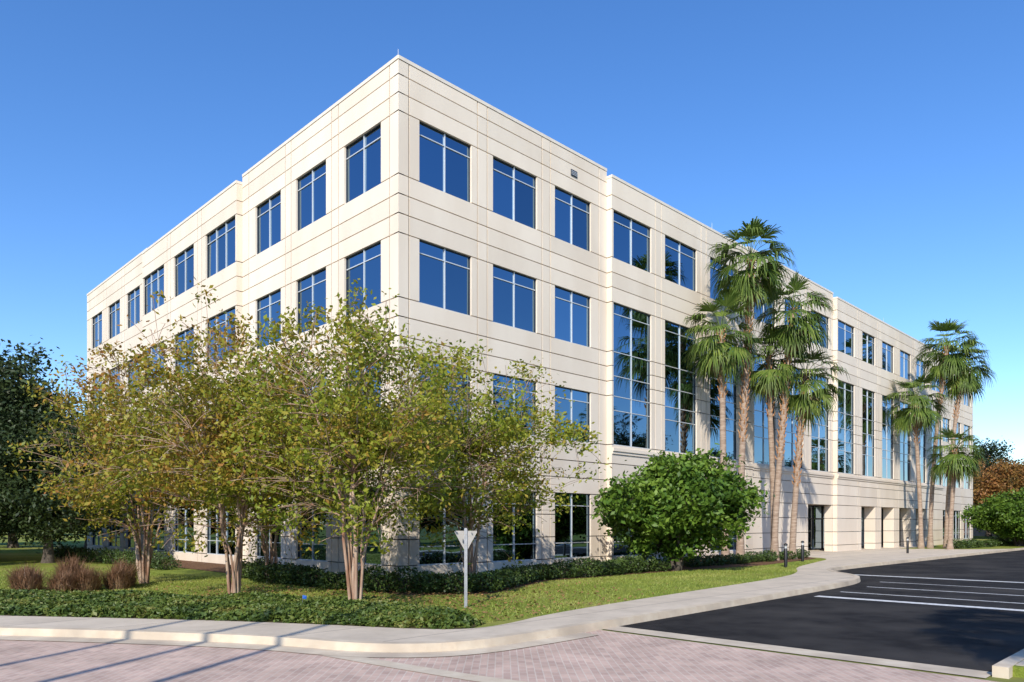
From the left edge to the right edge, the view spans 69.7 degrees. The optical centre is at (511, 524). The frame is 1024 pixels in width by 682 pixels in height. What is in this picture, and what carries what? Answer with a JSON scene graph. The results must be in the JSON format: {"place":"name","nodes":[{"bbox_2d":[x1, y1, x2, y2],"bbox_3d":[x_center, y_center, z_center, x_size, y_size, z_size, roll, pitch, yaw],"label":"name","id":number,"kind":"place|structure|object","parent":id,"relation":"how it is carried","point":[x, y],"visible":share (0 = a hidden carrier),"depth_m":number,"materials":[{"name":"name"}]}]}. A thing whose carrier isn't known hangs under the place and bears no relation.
{"place":"outdoors","nodes":[
{"label":"outdoors","id":0,"kind":"place"},
{"bbox_2d":[47,557,89,584],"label":"ornamental grass","id":1,"kind":"object","parent":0,"point":[67,567],"depth_m":20.14,"materials":[{"name":"brown plant"}]},
{"bbox_2d":[49,551,95,569],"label":"ornamental grass","id":2,"kind":"object","parent":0,"point":[77,561],"depth_m":20.91,"materials":[{"name":"brown plant"}]},
{"bbox_2d":[69,564,109,590],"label":"ornamental grass","id":3,"kind":"object","parent":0,"point":[90,579],"depth_m":19.68,"materials":[{"name":"brown plant"}]},
{"bbox_2d":[95,563,137,589],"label":"ornamental grass","id":4,"kind":"object","parent":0,"point":[118,577],"depth_m":20.30,"materials":[{"name":"brown plant"}]},
{"bbox_2d":[0,630,996,681],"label":"paver road","id":5,"kind":"structure","parent":0,"point":[605,656],"depth_m":10.04,"materials":[{"name":"brick"}]},
{"bbox_2d":[0,632,596,657],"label":"gutter","id":6,"kind":"object","parent":5,"relation":"on","point":[505,647],"visible":1,"depth_m":11.60,"materials":[{"name":"concrete"}]},
{"bbox_2d":[322,626,991,681],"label":"concrete band","id":7,"kind":"object","parent":5,"relation":"on","point":[840,656],"visible":0.91,"depth_m":10.36,"materials":[{"name":"beige concrete"}]},
{"bbox_2d":[0,545,1004,641],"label":"sidewalk","id":8,"kind":"structure","parent":0,"point":[813,574],"depth_m":13.84,"materials":[{"name":"concrete"}]},
{"bbox_2d":[906,537,908,552],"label":"bollard light","id":9,"kind":"object","parent":8,"relation":"on","point":[907,545],"visible":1,"depth_m":45.44,"materials":[{"name":"black metal"}]},
{"bbox_2d":[882,372,952,548],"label":"fan palm tree","id":10,"kind":"object","parent":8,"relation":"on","point":[918,418],"visible":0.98,"depth_m":54.31,"materials":[{"name":"green plant"}]},
{"bbox_2d":[0,531,1023,628],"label":"lawn","id":11,"kind":"structure","parent":0,"point":[10,558],"depth_m":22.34,"materials":[{"name":"green plant"}]},
{"bbox_2d":[0,533,23,547],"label":"live oak tree","id":12,"kind":"object","parent":11,"relation":"on","point":[10,544],"depth_m":55.69,"materials":[{"name":"green plant"}]},
{"bbox_2d":[0,558,47,589],"bbox_3d":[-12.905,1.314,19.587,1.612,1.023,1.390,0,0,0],"label":"ornamental grass","id":13,"kind":"object","parent":11,"relation":"on","point":[32,579],"depth_m":19.39,"materials":[{"name":"brown plant"}]},
{"bbox_2d":[0,335,97,544],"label":"live oak tree","id":14,"kind":"object","parent":11,"relation":"on","point":[10,393],"visible":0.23,"depth_m":35.09,"materials":[{"name":"green plant"}]},
{"bbox_2d":[41,566,83,590],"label":"ornamental grass","id":15,"kind":"object","parent":11,"relation":"on","point":[64,581],"depth_m":19.30,"materials":[{"name":"brown plant"}]},
{"bbox_2d":[51,389,86,547],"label":"live oak tree","id":16,"kind":"object","parent":11,"relation":"on","point":[85,544],"depth_m":53.63,"materials":[{"name":"green plant"}]},
{"bbox_2d":[0,402,140,562],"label":"live oak tree","id":17,"kind":"object","parent":11,"relation":"on","point":[24,506],"visible":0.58,"depth_m":32.36,"materials":[{"name":"green plant"}]},
{"bbox_2d":[54,545,181,569],"bbox_3d":[-18.721,1.435,34.093,15.356,0.796,1.811,0,0,45],"label":"hedge","id":18,"kind":"object","parent":11,"relation":"on","point":[157,561],"visible":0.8,"depth_m":33.23,"materials":[{"name":"green plant"}]},
{"bbox_2d":[94,556,143,586],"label":"ornamental grass","id":19,"kind":"object","parent":11,"relation":"on","point":[130,569],"depth_m":21.16,"materials":[{"name":"brown plant"}]},
{"bbox_2d":[4,329,249,583],"bbox_3d":[-11.357,-2.025,22.135,7.317,7.765,7.006,0,0,31],"label":"crape myrtle tree","id":20,"kind":"object","parent":11,"relation":"on","point":[145,557],"visible":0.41,"depth_m":21.24,"materials":[{"name":"green plant"}]},
{"bbox_2d":[58,552,372,580],"bbox_3d":[-16.731,1.788,35.153,2.600,0.001,34.000,0,0,-45],"label":"mulch bed","id":21,"kind":"object","parent":11,"relation":"on","point":[214,567],"depth_m":31.13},
{"bbox_2d":[56,276,393,593],"bbox_3d":[-6.972,-2.025,18.383,7.317,7.765,7.006,0,0,-23],"label":"crape myrtle tree","id":22,"kind":"object","parent":11,"relation":"on","point":[197,415],"visible":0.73,"depth_m":17.07,"materials":[{"name":"green plant"}]},
{"bbox_2d":[6,614,475,628],"bbox_3d":[-8.384,1.790,15.999,16.565,0.001,4.299,0,0,13],"label":"planting bed","id":23,"kind":"object","parent":11,"relation":"on","point":[281,621],"visible":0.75,"depth_m":13.53,"materials":[{"name":"plant"}]},
{"bbox_2d":[0,588,485,628],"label":"ground cover","id":24,"kind":"object","parent":11,"relation":"on","point":[371,611],"visible":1,"depth_m":14.55,"materials":[{"name":"green plant"}]},
{"bbox_2d":[147,334,360,575],"bbox_3d":[-8.120,-1.942,23.250,6.605,7.596,7.461,0,0,41],"label":"crape myrtle tree","id":25,"kind":"object","parent":11,"relation":"on","point":[273,553],"visible":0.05,"depth_m":22.98,"materials":[{"name":"green plant"}]},
{"bbox_2d":[230,557,335,586],"bbox_3d":[-7.511,1.433,23.094,1.622,0.793,6.604,0,0,-40],"label":"hedge","id":26,"kind":"object","parent":11,"relation":"on","point":[288,573],"visible":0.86,"depth_m":22.06,"materials":[{"name":"green plant"}]},
{"bbox_2d":[213,276,471,599],"bbox_3d":[-3.158,-1.687,15.723,5.868,7.090,5.534,0,0,-30],"label":"crape myrtle tree","id":27,"kind":"object","parent":11,"relation":"on","point":[355,433],"visible":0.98,"depth_m":15.34,"materials":[{"name":"green plant"}]},
{"bbox_2d":[128,578,696,620],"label":"fallen leaves","id":28,"kind":"object","parent":11,"relation":"on","point":[408,597],"visible":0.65,"depth_m":18.10,"materials":[{"name":"brown plant"}]},
{"bbox_2d":[455,528,476,607],"bbox_3d":[-1.000,0.990,15.903,0.490,1.820,0.046,0,0,0],"label":"yield sign","id":29,"kind":"object","parent":11,"relation":"on","point":[465,537],"visible":0.87,"depth_m":15.89,"materials":[{"name":"metal"}]},
{"bbox_2d":[368,333,611,575],"bbox_3d":[-1.259,-1.867,21.713,7.648,7.444,8.639,0,0,-36],"label":"crape myrtle tree","id":30,"kind":"object","parent":11,"relation":"on","point":[505,432],"visible":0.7,"depth_m":20.56,"materials":[{"name":"green plant"}]},
{"bbox_2d":[123,196,967,565],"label":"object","id":31,"kind":"object","parent":11,"relation":"on","point":[663,450],"visible":0.06,"depth_m":42.45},
{"bbox_2d":[87,55,972,577],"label":"precast walls","id":32,"kind":"structure","parent":31,"relation":"on","point":[399,211],"depth_m":30.68,"materials":[{"name":"beige concrete"}]},
{"bbox_2d":[93,123,968,563],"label":"windows","id":33,"kind":"structure","parent":32,"relation":"attached to","point":[441,283],"depth_m":31.05,"materials":[{"name":"blue glass"}]},
{"bbox_2d":[93,121,969,565],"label":"window frames","id":34,"kind":"structure","parent":32,"relation":"in","point":[631,399],"depth_m":32.60,"materials":[{"name":"metal"}]},
{"bbox_2d":[342,557,815,594],"bbox_3d":[5.862,1.792,30.534,5.577,0.001,29.518,0,0,41],"label":"mulch bed","id":35,"kind":"object","parent":11,"relation":"on","point":[758,563],"visible":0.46,"depth_m":29.12,"materials":[{"name":"brown soil"}]},
{"bbox_2d":[315,553,671,593],"bbox_3d":[1.264,1.442,23.007,14.132,0.784,4.323,0,0,-38],"label":"hedge","id":36,"kind":"object","parent":35,"relation":"on","point":[503,577],"visible":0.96,"depth_m":20.07,"materials":[{"name":"green plant"}]},
{"bbox_2d":[583,443,774,570],"bbox_3d":[5.906,-0.563,28.682,7.326,4.960,7.500,0,0,-29],"label":"evergreen round tree","id":37,"kind":"object","parent":35,"relation":"on","point":[670,509],"visible":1,"depth_m":27.11,"materials":[{"name":"green plant"}]},
{"bbox_2d":[683,548,809,566],"bbox_3d":[11.459,1.535,34.964,1.393,0.599,12.186,0,0,43],"label":"hedge","id":38,"kind":"object","parent":35,"relation":"on","point":[722,559],"visible":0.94,"depth_m":33.29,"materials":[{"name":"green plant"}]},
{"bbox_2d":[682,290,763,556],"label":"fan palm tree","id":39,"kind":"object","parent":11,"relation":"on","point":[720,359],"visible":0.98,"depth_m":34.06,"materials":[{"name":"green plant"}]},
{"bbox_2d":[702,216,797,555],"bbox_3d":[11.441,-6.345,34.914,4.250,16.491,4.270,0,0,-45],"label":"fan palm tree","id":40,"kind":"object","parent":11,"relation":"on","point":[759,286],"visible":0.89,"depth_m":34.52,"materials":[{"name":"green plant"}]},
{"bbox_2d":[735,326,807,548],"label":"fan palm tree","id":41,"kind":"object","parent":11,"relation":"on","point":[768,383],"visible":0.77,"depth_m":37.24,"materials":[{"name":"green plant"}]},
{"bbox_2d":[784,543,787,567],"bbox_3d":[11.400,1.305,30.600,0.169,1.030,0.169,0,0,0],"label":"bollard light","id":42,"kind":"object","parent":11,"relation":"on","point":[785,556],"visible":0.94,"depth_m":30.56,"materials":[{"name":"black metal"}]},
{"bbox_2d":[752,270,834,559],"bbox_3d":[14.068,-5.465,37.023,4.278,14.736,4.417,0,0,0],"label":"fan palm tree","id":43,"kind":"object","parent":11,"relation":"on","point":[798,338],"visible":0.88,"depth_m":36.71,"materials":[{"name":"green plant"}]},
{"bbox_2d":[801,541,803,561],"bbox_3d":[14.000,1.305,35.400,0.169,1.030,0.169,0,0,0],"label":"bollard light","id":44,"kind":"object","parent":11,"relation":"on","point":[802,551],"visible":0.96,"depth_m":35.34,"materials":[{"name":"black metal"}]},
{"bbox_2d":[773,346,850,558],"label":"fan palm tree","id":45,"kind":"object","parent":11,"relation":"on","point":[804,401],"visible":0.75,"depth_m":37.95,"materials":[{"name":"green plant"}]},
{"bbox_2d":[911,318,985,547],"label":"fan palm tree","id":46,"kind":"object","parent":11,"relation":"on","point":[950,362],"visible":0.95,"depth_m":54.90,"materials":[{"name":"green plant"}]},
{"bbox_2d":[923,425,987,549],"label":"fan palm tree","id":47,"kind":"object","parent":11,"relation":"on","point":[952,467],"visible":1,"depth_m":52.15,"materials":[{"name":"green plant"}]},
{"bbox_2d":[929,336,998,547],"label":"fan palm tree","id":48,"kind":"object","parent":11,"relation":"on","point":[963,384],"visible":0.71,"depth_m":55.23,"materials":[{"name":"green plant"}]},
{"bbox_2d":[946,537,1014,548],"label":"hedge","id":49,"kind":"object","parent":11,"relation":"on","point":[976,543],"visible":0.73,"depth_m":56.65,"materials":[{"name":"green plant"}]},
{"bbox_2d":[970,527,995,535],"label":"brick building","id":50,"kind":"structure","parent":11,"relation":"on","point":[978,533],"depth_m":113.39,"materials":[{"name":"grey"}]},
{"bbox_2d":[956,487,1023,545],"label":"evergreen round tree","id":51,"kind":"object","parent":11,"relation":"on","point":[1001,516],"visible":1,"depth_m":59.80,"materials":[{"name":"green plant"}]},
{"bbox_2d":[973,438,1015,518],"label":"live oak tree","id":52,"kind":"object","parent":11,"relation":"on","point":[993,448],"visible":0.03,"depth_m":96.00,"materials":[{"name":"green plant"}]},
{"bbox_2d":[972,456,1023,506],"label":"autumn tree","id":53,"kind":"object","parent":11,"relation":"on","point":[991,479],"visible":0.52,"depth_m":85.94,"materials":[{"name":"orange plant"}]},
{"bbox_2d":[976,456,1023,536],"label":"live oak tree","id":54,"kind":"object","parent":11,"relation":"on","point":[987,533],"depth_m":107.70,"materials":[{"name":"green plant"}]},
{"bbox_2d":[0,0,1023,463],"label":"sky","id":55,"kind":"structure","parent":0,"point":[883,140],"materials":[{"name":"blue"}]},
{"bbox_2d":[603,629,1023,681],"bbox_3d":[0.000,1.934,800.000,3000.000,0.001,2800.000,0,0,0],"label":"ground","id":56,"kind":"structure","parent":0,"point":[1011,679],"depth_m":10.28,"materials":[{"name":"grey concrete"}]},
{"bbox_2d":[0,548,1023,651],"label":"kerb","id":57,"kind":"structure","parent":56,"relation":"on","point":[420,646],"depth_m":12.34,"materials":[{"name":"concrete"}]},
{"bbox_2d":[992,649,1023,678],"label":"kerb","id":58,"kind":"structure","parent":56,"relation":"on","point":[1003,669],"depth_m":9.31,"materials":[{"name":"concrete"}]},
{"bbox_2d":[621,550,1023,671],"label":"asphalt road","id":59,"kind":"structure","parent":0,"point":[982,639],"depth_m":15.01,"materials":[{"name":"black asphalt"}]},
{"bbox_2d":[814,574,1023,610],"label":"road marking","id":60,"kind":"object","parent":59,"relation":"on","point":[933,597],"visible":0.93,"depth_m":18.99,"materials":[{"name":"paint"}]},
{"bbox_2d":[1013,660,1023,677],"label":"lawn","id":61,"kind":"structure","parent":0,"point":[1018,671],"depth_m":9.28,"materials":[{"name":"green plant"}]}
]}

